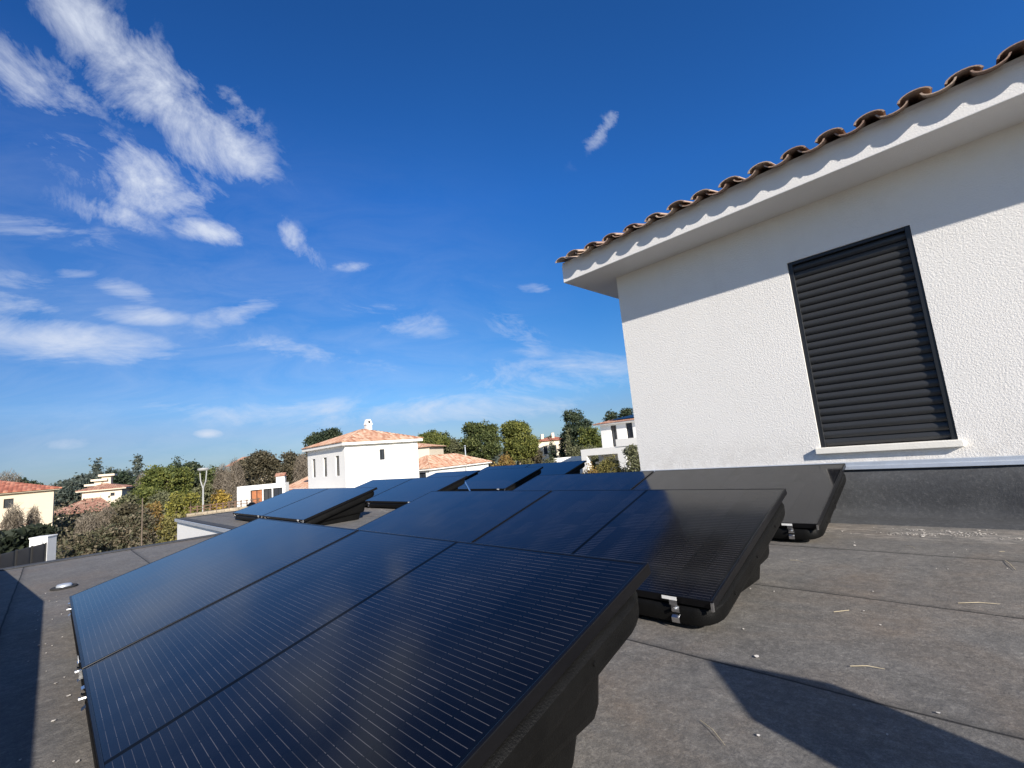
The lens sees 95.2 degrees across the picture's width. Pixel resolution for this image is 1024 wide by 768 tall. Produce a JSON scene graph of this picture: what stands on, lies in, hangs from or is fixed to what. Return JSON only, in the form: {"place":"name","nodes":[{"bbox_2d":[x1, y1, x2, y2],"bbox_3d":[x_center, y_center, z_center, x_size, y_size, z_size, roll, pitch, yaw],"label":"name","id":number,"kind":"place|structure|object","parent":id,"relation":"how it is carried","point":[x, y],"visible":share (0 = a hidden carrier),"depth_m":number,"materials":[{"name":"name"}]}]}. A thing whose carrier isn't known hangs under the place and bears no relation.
{"place":"outdoors","nodes":[
{"label":"outdoors","id":0,"kind":"place"},
{"bbox_2d":[0,480,61,529],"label":"cream house","id":1,"kind":"structure","parent":0,"point":[29,495],"depth_m":31.72,"materials":[{"name":"paint"}]},
{"bbox_2d":[3,498,13,508],"bbox_3d":[-33.342,7.907,30.948,0.450,0.600,0.025,3,-11,-44],"label":"window","id":2,"kind":"structure","parent":1,"relation":"in","point":[6,501],"depth_m":30.92,"materials":[{"name":"glass"}]},
{"bbox_2d":[0,0,1023,485],"label":"sky","id":3,"kind":"structure","parent":0,"point":[230,230],"materials":[{"name":"blue"}]},
{"bbox_3d":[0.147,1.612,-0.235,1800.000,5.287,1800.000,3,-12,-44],"label":"ground","id":4,"kind":"structure","parent":0,"visible":0},
{"bbox_2d":[0,468,25,482],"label":"bare tree","id":5,"kind":"object","parent":4,"relation":"on","point":[16,479],"visible":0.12,"depth_m":57.30,"materials":[{"name":"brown plant"}]},
{"bbox_2d":[0,502,26,530],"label":"bare tree","id":6,"kind":"object","parent":4,"relation":"on","point":[13,521],"visible":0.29,"depth_m":22.06,"materials":[{"name":"brown plant"}]},
{"bbox_2d":[0,522,58,553],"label":"hedge","id":7,"kind":"object","parent":4,"relation":"on","point":[11,540],"visible":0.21,"depth_m":17.42,"materials":[{"name":"green plant"}]},
{"bbox_2d":[25,504,43,524],"bbox_3d":[-23.729,7.957,23.097,0.954,3.991,0.928,-5,-8,-2],"label":"bare tree","id":8,"kind":"object","parent":4,"relation":"on","point":[32,517],"visible":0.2,"depth_m":23.24,"materials":[{"name":"brown plant"}]},
{"bbox_2d":[29,534,57,560],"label":"gate pillar","id":9,"kind":"structure","parent":4,"relation":"on","point":[51,540],"depth_m":16.66,"materials":[{"name":"white paint"}]},
{"bbox_2d":[0,542,46,567],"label":"driveway gate","id":10,"kind":"structure","parent":9,"relation":"attached to","point":[32,554],"depth_m":15.47,"materials":[{"name":"metal"}]},
{"bbox_2d":[49,479,70,486],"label":"evergreen tree","id":11,"kind":"object","parent":4,"relation":"on","point":[58,483],"visible":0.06,"depth_m":88.35,"materials":[{"name":"green plant"}]},
{"bbox_2d":[54,477,88,506],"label":"evergreen tree","id":12,"kind":"object","parent":4,"relation":"on","point":[66,493],"visible":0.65,"depth_m":69.43,"materials":[{"name":"green plant"}]},
{"bbox_2d":[63,472,85,485],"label":"evergreen tree","id":13,"kind":"object","parent":4,"relation":"on","point":[78,477],"visible":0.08,"depth_m":86.53,"materials":[{"name":"green plant"}]},
{"bbox_2d":[64,530,102,557],"bbox_3d":[-18.400,7.523,19.990,1.253,2.368,1.267,-2,-9,-20],"label":"shrub","id":14,"kind":"object","parent":4,"relation":"on","point":[87,542],"visible":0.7,"depth_m":19.92,"materials":[{"name":"green plant"}]},
{"bbox_2d":[73,510,102,548],"bbox_3d":[-26.239,9.417,28.823,1.429,3.172,1.493,-3,-9,-16],"label":"bare tree","id":15,"kind":"object","parent":4,"relation":"on","point":[88,523],"visible":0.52,"depth_m":28.77,"materials":[{"name":"brown plant"}]},
{"bbox_2d":[79,471,103,487],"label":"evergreen tree","id":16,"kind":"object","parent":4,"relation":"on","point":[87,478],"visible":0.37,"depth_m":83.77,"materials":[{"name":"green plant"}]},
{"bbox_2d":[54,473,133,519],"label":"cream villa","id":17,"kind":"object","parent":4,"relation":"on","point":[105,487],"visible":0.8,"depth_m":57.91,"materials":[{"name":"paint"}]},
{"bbox_2d":[87,457,105,474],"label":"conifer","id":18,"kind":"object","parent":4,"relation":"on","point":[96,467],"visible":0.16,"depth_m":88.86,"materials":[{"name":"green plant"}]},
{"bbox_2d":[95,505,115,538],"bbox_3d":[-28.095,10.058,32.412,1.554,3.475,1.588,-10,-10,29],"label":"bare tree","id":19,"kind":"object","parent":4,"relation":"on","point":[103,514],"visible":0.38,"depth_m":32.29,"materials":[{"name":"brown plant"}]},
{"bbox_2d":[92,467,120,478],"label":"evergreen tree","id":20,"kind":"object","parent":4,"relation":"on","point":[109,470],"visible":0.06,"depth_m":82.19,"materials":[{"name":"green plant"}]},
{"bbox_2d":[91,523,133,552],"bbox_3d":[-18.948,7.826,22.058,1.766,2.466,1.594,-6,-8,3],"label":"shrub","id":21,"kind":"object","parent":4,"relation":"on","point":[121,535],"visible":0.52,"depth_m":21.99,"materials":[{"name":"green plant"}]},
{"bbox_2d":[95,470,135,492],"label":"evergreen tree","id":22,"kind":"object","parent":4,"relation":"on","point":[121,478],"visible":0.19,"depth_m":66.14,"materials":[{"name":"green plant"}]},
{"bbox_2d":[108,499,141,531],"bbox_3d":[-25.997,9.640,31.738,2.302,3.508,2.218,-4,-8,-9],"label":"round bush","id":23,"kind":"object","parent":4,"relation":"on","point":[124,509],"visible":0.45,"depth_m":31.28,"materials":[{"name":"green plant"}]},
{"bbox_2d":[108,492,141,509],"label":"round bush","id":24,"kind":"object","parent":4,"relation":"on","point":[126,498],"visible":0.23,"depth_m":39.01,"materials":[{"name":"green plant"}]},
{"bbox_2d":[119,467,137,488],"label":"evergreen tree","id":25,"kind":"object","parent":4,"relation":"on","point":[131,473],"visible":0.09,"depth_m":70.30,"materials":[{"name":"green plant"}]},
{"bbox_2d":[127,482,141,494],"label":"round pine","id":26,"kind":"object","parent":4,"relation":"on","point":[136,488],"visible":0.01,"depth_m":56.47,"materials":[{"name":"green plant"}]},
{"bbox_2d":[130,453,145,477],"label":"conifer","id":27,"kind":"object","parent":4,"relation":"on","point":[138,460],"visible":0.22,"depth_m":73.31,"materials":[{"name":"green plant"}]},
{"bbox_2d":[118,506,162,546],"bbox_3d":[-20.633,8.370,25.834,1.893,3.200,1.609,-6,-8,8],"label":"shrub","id":28,"kind":"object","parent":4,"relation":"on","point":[133,520],"visible":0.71,"depth_m":25.79,"materials":[{"name":"green plant"}]},
{"bbox_2d":[46,488,236,558],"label":"scrub","id":29,"kind":"object","parent":4,"relation":"on","point":[66,525],"visible":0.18,"depth_m":34.45,"materials":[{"name":"green plant"}]},
{"bbox_2d":[141,498,142,545],"bbox_3d":[-16.293,6.785,20.558,0.060,3.472,0.320,3,-12,-44],"label":"pole","id":30,"kind":"object","parent":4,"relation":"on","point":[142,523],"visible":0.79,"depth_m":20.63,"materials":[{"name":"brown"}]},
{"bbox_2d":[132,486,166,506],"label":"round bush","id":31,"kind":"object","parent":4,"relation":"on","point":[144,494],"visible":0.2,"depth_m":44.62,"materials":[{"name":"green plant"}]},
{"bbox_2d":[137,500,163,541],"bbox_3d":[-22.662,9.095,29.277,1.553,3.529,1.505,-7,-9,13],"label":"leafy bush","id":32,"kind":"object","parent":4,"relation":"on","point":[157,507],"visible":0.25,"depth_m":29.47,"materials":[{"name":"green plant"}]},
{"bbox_2d":[144,490,174,521],"bbox_3d":[-29.414,10.801,38.992,2.922,4.001,2.890,-2,-9,-23],"label":"round bush","id":33,"kind":"object","parent":4,"relation":"on","point":[162,498],"visible":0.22,"depth_m":38.78,"materials":[{"name":"green plant"}]},
{"bbox_2d":[136,463,196,501],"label":"round pine","id":34,"kind":"object","parent":4,"relation":"on","point":[155,476],"visible":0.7,"depth_m":48.43,"materials":[{"name":"green plant"}]},
{"bbox_2d":[155,512,185,542],"bbox_3d":[-17.072,7.819,23.531,1.490,2.749,1.560,-5,-8,-3],"label":"leafy bush","id":35,"kind":"object","parent":4,"relation":"on","point":[169,523],"visible":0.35,"depth_m":23.34,"materials":[{"name":"green plant"}]},
{"bbox_2d":[163,491,191,530],"bbox_3d":[-23.817,9.543,33.323,1.988,3.790,2.173,-3,-9,-16],"label":"leafy bush","id":36,"kind":"object","parent":4,"relation":"on","point":[175,504],"visible":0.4,"depth_m":33.17,"materials":[{"name":"green plant"}]},
{"bbox_2d":[171,456,184,469],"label":"conifer","id":37,"kind":"object","parent":4,"relation":"on","point":[177,465],"visible":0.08,"depth_m":53.16,"materials":[{"name":"green plant"}]},
{"bbox_2d":[181,459,204,484],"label":"umbrella pine","id":38,"kind":"object","parent":4,"relation":"on","point":[195,466],"visible":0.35,"depth_m":56.85,"materials":[{"name":"green plant"}]},
{"bbox_2d":[182,491,206,513],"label":"leafy bush","id":39,"kind":"object","parent":4,"relation":"on","point":[191,498],"visible":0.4,"depth_m":32.20,"materials":[{"name":"green plant"}]},
{"bbox_2d":[189,479,214,509],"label":"round bush","id":40,"kind":"object","parent":4,"relation":"on","point":[208,489],"visible":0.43,"depth_m":43.80,"materials":[{"name":"green plant"}]},
{"bbox_2d":[197,468,208,511],"bbox_3d":[-19.963,7.843,30.191,0.680,4.819,0.680,-7,-8,10],"label":"street lamp","id":41,"kind":"object","parent":4,"relation":"on","point":[202,469],"visible":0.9,"depth_m":30.31,"materials":[{"name":"white metal"}]},
{"bbox_2d":[195,465,221,491],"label":"round pine","id":42,"kind":"object","parent":4,"relation":"on","point":[210,473],"visible":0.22,"depth_m":52.51,"materials":[{"name":"green plant"}]},
{"bbox_2d":[186,506,248,516],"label":"garden wall","id":43,"kind":"structure","parent":4,"relation":"on","point":[213,511],"depth_m":24.81,"materials":[{"name":"stone"}]},
{"bbox_2d":[188,498,259,512],"bbox_3d":[-15.537,6.587,25.386,0.070,0.357,3.454,-13,-11,42],"label":"rail fence","id":44,"kind":"object","parent":43,"relation":"on","point":[223,503],"visible":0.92,"depth_m":25.28,"materials":[{"name":"brown wood"}]},
{"bbox_2d":[211,462,228,507],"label":"bare tree","id":45,"kind":"object","parent":4,"relation":"on","point":[219,481],"visible":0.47,"depth_m":43.20,"materials":[{"name":"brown plant"}]},
{"bbox_2d":[208,485,232,510],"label":"leafy bush","id":46,"kind":"object","parent":4,"relation":"on","point":[220,497],"visible":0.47,"depth_m":33.05,"materials":[{"name":"yellow plant"}]},
{"bbox_2d":[223,458,246,507],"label":"bare tree","id":47,"kind":"object","parent":4,"relation":"on","point":[234,478],"visible":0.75,"depth_m":40.34,"materials":[{"name":"brown plant"}]},
{"bbox_2d":[233,460,249,485],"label":"oak","id":48,"kind":"object","parent":4,"relation":"on","point":[243,463],"visible":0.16,"depth_m":47.81,"materials":[{"name":"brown plant"}]},
{"bbox_2d":[225,457,282,505],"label":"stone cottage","id":49,"kind":"structure","parent":4,"relation":"on","point":[228,465],"depth_m":52.09,"materials":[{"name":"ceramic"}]},
{"bbox_2d":[236,449,281,485],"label":"oak","id":50,"kind":"object","parent":4,"relation":"on","point":[260,460],"visible":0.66,"depth_m":50.88,"materials":[{"name":"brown plant"}]},
{"bbox_2d":[237,482,288,506],"bbox_3d":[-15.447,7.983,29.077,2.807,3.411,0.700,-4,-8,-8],"label":"pool house","id":51,"kind":"structure","parent":4,"relation":"on","point":[262,492],"depth_m":28.97,"materials":[{"name":"paint"}]},
{"bbox_2d":[251,489,261,502],"bbox_3d":[-15.704,8.005,28.793,0.702,2.931,0.025,-4,-8,-8],"label":"window","id":52,"kind":"structure","parent":51,"relation":"in","point":[255,494],"depth_m":28.96,"materials":[{"name":"paint"}]},
{"bbox_2d":[264,488,271,499],"bbox_3d":[-15.053,7.959,28.882,0.505,2.931,0.025,-4,-8,-8],"label":"window","id":53,"kind":"structure","parent":51,"relation":"in","point":[267,492],"depth_m":29.05,"materials":[{"name":"glass"}]},
{"bbox_2d":[273,487,281,496],"bbox_3d":[-14.462,7.916,28.959,0.561,2.931,0.025,-4,-8,-8],"label":"window","id":54,"kind":"structure","parent":51,"relation":"in","point":[276,491],"depth_m":29.14,"materials":[{"name":"glass"}]},
{"bbox_2d":[275,472,286,482],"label":"white outbuilding","id":55,"kind":"structure","parent":4,"relation":"on","point":[280,477],"depth_m":48.44,"materials":[{"name":"paint"}]},
{"bbox_2d":[272,449,305,484],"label":"oak","id":56,"kind":"object","parent":4,"relation":"on","point":[286,466],"visible":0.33,"depth_m":51.01,"materials":[{"name":"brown plant"}]},
{"bbox_2d":[291,452,307,481],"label":"bare tree","id":57,"kind":"object","parent":4,"relation":"on","point":[301,471],"visible":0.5,"depth_m":46.48,"materials":[{"name":"brown plant"}]},
{"bbox_2d":[301,427,342,456],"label":"ragged pine","id":58,"kind":"object","parent":4,"relation":"on","point":[320,436],"visible":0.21,"depth_m":56.70,"materials":[{"name":"green plant"}]},
{"bbox_2d":[289,419,423,490],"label":"white house","id":59,"kind":"structure","parent":4,"relation":"on","point":[356,458],"depth_m":35.75,"materials":[{"name":"paint"}]},
{"bbox_2d":[282,437,546,466],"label":"distant wood","id":60,"kind":"object","parent":4,"relation":"on","point":[495,460],"depth_m":133.05,"materials":[{"name":"green plant"}]},
{"bbox_2d":[417,443,444,458],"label":"cream house","id":61,"kind":"structure","parent":4,"relation":"on","point":[424,449],"depth_m":61.20,"materials":[{"name":"paint"}]},
{"bbox_2d":[417,429,450,450],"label":"umbrella pine","id":62,"kind":"object","parent":4,"relation":"on","point":[433,437],"visible":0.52,"depth_m":67.35,"materials":[{"name":"green plant"}]},
{"bbox_2d":[418,453,491,477],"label":"garage","id":63,"kind":"structure","parent":4,"relation":"on","point":[429,465],"depth_m":48.27,"materials":[{"name":"tile"}]},
{"bbox_2d":[443,436,473,456],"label":"oak","id":64,"kind":"object","parent":4,"relation":"on","point":[454,446],"visible":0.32,"depth_m":74.88,"materials":[{"name":"green plant"}]},
{"bbox_2d":[460,419,502,460],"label":"round pine","id":65,"kind":"object","parent":4,"relation":"on","point":[479,434],"visible":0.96,"depth_m":60.35,"materials":[{"name":"green plant"}]},
{"bbox_2d":[496,452,515,465],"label":"leafy bush","id":66,"kind":"object","parent":4,"relation":"on","point":[504,460],"visible":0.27,"depth_m":42.80,"materials":[{"name":"green plant"}]},
{"bbox_2d":[0,40,1023,767],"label":"villa","id":67,"kind":"object","parent":4,"relation":"on","point":[852,300],"visible":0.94,"depth_m":3.43,"materials":[{"name":"white stucco"},{"name":"terracotta tile"},{"name":"black felt"}]},
{"bbox_2d":[50,582,77,590],"bbox_3d":[-3.712,1.670,3.873,0.170,0.034,0.170,3,-12,-44],"label":"roof outlet","id":68,"kind":"object","parent":67,"relation":"on","point":[64,586],"visible":1,"depth_m":3.84,"materials":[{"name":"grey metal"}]},
{"bbox_2d":[66,518,358,690],"bbox_3d":[-1.796,1.120,2.713,1.112,0.431,1.742,3,-12,-44],"label":"solar panel","id":69,"kind":"object","parent":67,"relation":"on","point":[110,617],"visible":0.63,"depth_m":2.47,"materials":[{"name":"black glass"}]},
{"bbox_2d":[233,488,328,520],"bbox_3d":[-4.210,2.179,8.462,1.112,0.431,1.742,3,-12,-44],"label":"solar panel","id":70,"kind":"object","parent":67,"relation":"on","point":[260,509],"visible":0.62,"depth_m":8.34,"materials":[{"name":"blue glass"}]},
{"bbox_2d":[263,487,376,524],"bbox_3d":[-3.006,1.891,7.240,1.112,0.431,1.742,3,-12,-44],"label":"solar panel","id":71,"kind":"object","parent":67,"relation":"on","point":[331,506],"visible":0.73,"depth_m":6.87,"materials":[{"name":"blue glass"}]},
{"bbox_2d":[78,530,650,767],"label":"solar panel","id":72,"kind":"object","parent":67,"relation":"on","point":[365,649],"visible":1,"depth_m":1.21,"materials":[{"name":"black glass"}]},
{"bbox_2d":[355,478,412,506],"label":"solar panel","id":73,"kind":"object","parent":67,"relation":"on","point":[382,485],"visible":0.2,"depth_m":9.67,"materials":[{"name":"blue glass"}]},
{"bbox_2d":[365,476,466,507],"bbox_3d":[-1.760,1.955,8.453,1.112,0.431,1.742,3,-12,-44],"label":"solar panel","id":74,"kind":"object","parent":67,"relation":"on","point":[402,494],"visible":0.69,"depth_m":8.29,"materials":[{"name":"blue glass"}]},
{"bbox_2d":[428,470,479,480],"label":"solar panel","id":75,"kind":"object","parent":67,"relation":"on","point":[470,474],"visible":0.16,"depth_m":11.03,"materials":[{"name":"blue glass"}]},
{"bbox_2d":[357,490,551,542],"bbox_3d":[-0.644,1.207,4.027,1.112,0.431,1.742,3,-12,-44],"label":"solar panel","id":76,"kind":"object","parent":67,"relation":"on","point":[469,516],"visible":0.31,"depth_m":3.96,"materials":[{"name":"blue glass"}]},
{"bbox_2d":[458,467,542,490],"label":"solar panel","id":77,"kind":"object","parent":67,"relation":"on","point":[509,479],"visible":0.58,"depth_m":9.30,"materials":[{"name":"blue glass"}]},
{"bbox_2d":[478,464,530,473],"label":"solar panel","id":78,"kind":"object","parent":67,"relation":"on","point":[506,467],"visible":0.14,"depth_m":12.41,"materials":[{"name":"blue glass"}]},
{"bbox_2d":[19,529,1022,762],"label":"roof debris","id":79,"kind":"object","parent":67,"relation":"on","point":[758,735],"visible":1,"depth_m":2.92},
{"bbox_2d":[525,460,586,474],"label":"solar panel","id":80,"kind":"object","parent":67,"relation":"on","point":[569,467],"visible":0.28,"depth_m":10.67,"materials":[{"name":"blue glass"}]},
{"bbox_2d":[512,471,653,490],"bbox_3d":[0.571,1.277,5.265,1.112,0.431,1.742,3,-12,-44],"label":"solar panel","id":81,"kind":"object","parent":67,"relation":"on","point":[612,481],"visible":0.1,"depth_m":5.38,"materials":[{"name":"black glass"}]},
{"bbox_2d":[473,488,786,625],"bbox_3d":[0.562,0.918,2.803,1.112,0.431,1.742,3,-12,-44],"label":"solar panel","id":82,"kind":"object","parent":67,"relation":"on","point":[703,554],"visible":0.8,"depth_m":2.50,"materials":[{"name":"black glass"}]},
{"bbox_2d":[632,463,845,539],"bbox_3d":[1.777,0.988,4.042,1.112,0.431,1.742,3,-12,-44],"label":"solar panel","id":83,"kind":"object","parent":67,"relation":"on","point":[811,498],"visible":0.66,"depth_m":3.81,"materials":[{"name":"black glass"}]},
{"bbox_2d":[700,545,1015,744],"bbox_3d":[1.504,0.950,2.100,2.664,0.006,0.913,1,-10,-35],"label":"roof straw","id":84,"kind":"object","parent":67,"relation":"on","point":[867,665],"visible":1,"depth_m":1.88,"materials":[{"name":"beige plant"}]},
{"bbox_2d":[787,225,964,453],"bbox_3d":[2.965,-0.329,3.940,0.145,1.764,0.950,3,-12,-44],"label":"window","id":85,"kind":"structure","parent":67,"relation":"in","point":[874,368],"depth_m":3.91,"materials":[{"name":"paint"}]},
{"bbox_2d":[500,420,541,464],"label":"round pine","id":86,"kind":"object","parent":4,"relation":"on","point":[519,441],"visible":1,"depth_m":62.10,"materials":[{"name":"green plant"}]},
{"bbox_2d":[519,458,535,464],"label":"leafy bush","id":87,"kind":"object","parent":4,"relation":"on","point":[528,461],"visible":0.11,"depth_m":41.32,"materials":[{"name":"green plant"}]},
{"bbox_2d":[522,448,545,463],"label":"round bush","id":88,"kind":"object","parent":4,"relation":"on","point":[538,457],"visible":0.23,"depth_m":64.60,"materials":[{"name":"green plant"}]},
{"bbox_2d":[542,456,556,462],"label":"shrub","id":89,"kind":"object","parent":4,"relation":"on","point":[551,460],"visible":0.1,"depth_m":43.30,"materials":[{"name":"green plant"}]},
{"bbox_2d":[535,433,565,461],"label":"cream villa","id":90,"kind":"object","parent":4,"relation":"on","point":[542,446],"visible":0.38,"depth_m":84.46,"materials":[{"name":"paint"}]},
{"bbox_2d":[546,436,557,457],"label":"cypress","id":91,"kind":"object","parent":4,"relation":"on","point":[553,448],"visible":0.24,"depth_m":68.90,"materials":[{"name":"green plant"}]},
{"bbox_2d":[557,432,565,457],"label":"conifer","id":92,"kind":"object","parent":4,"relation":"on","point":[561,451],"visible":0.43,"depth_m":76.57,"materials":[{"name":"green plant"}]},
{"bbox_2d":[563,428,572,456],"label":"cypress","id":93,"kind":"object","parent":4,"relation":"on","point":[567,443],"visible":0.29,"depth_m":64.85,"materials":[{"name":"green plant"}]},
{"bbox_2d":[554,456,582,473],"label":"boundary wall","id":94,"kind":"structure","parent":4,"relation":"on","point":[568,459],"depth_m":44.93,"materials":[{"name":"white paint"}]},
{"bbox_2d":[560,408,593,446],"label":"ragged pine","id":95,"kind":"object","parent":4,"relation":"on","point":[574,419],"visible":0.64,"depth_m":73.15,"materials":[{"name":"green plant"}]},
{"bbox_2d":[565,444,599,469],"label":"round bush","id":96,"kind":"object","parent":4,"relation":"on","point":[573,451],"visible":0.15,"depth_m":49.89,"materials":[{"name":"green plant"}]},
{"bbox_2d":[575,426,602,447],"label":"round pine","id":97,"kind":"object","parent":4,"relation":"on","point":[590,436],"visible":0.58,"depth_m":58.13,"materials":[{"name":"green plant"}]},
{"bbox_2d":[581,461,599,473],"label":"leafy bush","id":98,"kind":"object","parent":4,"relation":"on","point":[591,469],"visible":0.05,"depth_m":25.25,"materials":[{"name":"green plant"}]},
{"bbox_2d":[581,414,639,472],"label":"modern house","id":99,"kind":"structure","parent":4,"relation":"on","point":[618,435],"depth_m":37.28,"materials":[{"name":"paint"}]},
{"bbox_2d":[611,425,616,446],"bbox_3d":[8.429,4.244,38.227,0.025,1.730,0.550,3,-12,-44],"label":"window","id":100,"kind":"structure","parent":99,"relation":"in","point":[613,428],"depth_m":38.28,"materials":[{"name":"glass"}]},
{"bbox_2d":[626,423,633,437],"bbox_3d":[9.442,3.906,37.205,0.025,1.620,0.600,3,-12,-44],"label":"window","id":101,"kind":"structure","parent":99,"relation":"in","point":[628,425],"depth_m":37.28,"materials":[{"name":"glass"}]},
{"bbox_2d":[595,454,626,472],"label":"leafy bush","id":102,"kind":"object","parent":4,"relation":"on","point":[607,465],"visible":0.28,"depth_m":26.66,"materials":[{"name":"green plant"}]},
{"bbox_2d":[602,409,619,420],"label":"evergreen tree","id":103,"kind":"object","parent":4,"relation":"on","point":[611,415],"visible":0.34,"depth_m":82.51,"materials":[{"name":"green plant"}]},
{"bbox_2d":[618,407,632,417],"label":"evergreen tree","id":104,"kind":"object","parent":4,"relation":"on","point":[626,412],"visible":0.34,"depth_m":81.92,"materials":[{"name":"green plant"}]},
{"bbox_2d":[621,444,640,471],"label":"shrub","id":105,"kind":"object","parent":4,"relation":"on","point":[631,451],"visible":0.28,"depth_m":25.77,"materials":[{"name":"green plant"}]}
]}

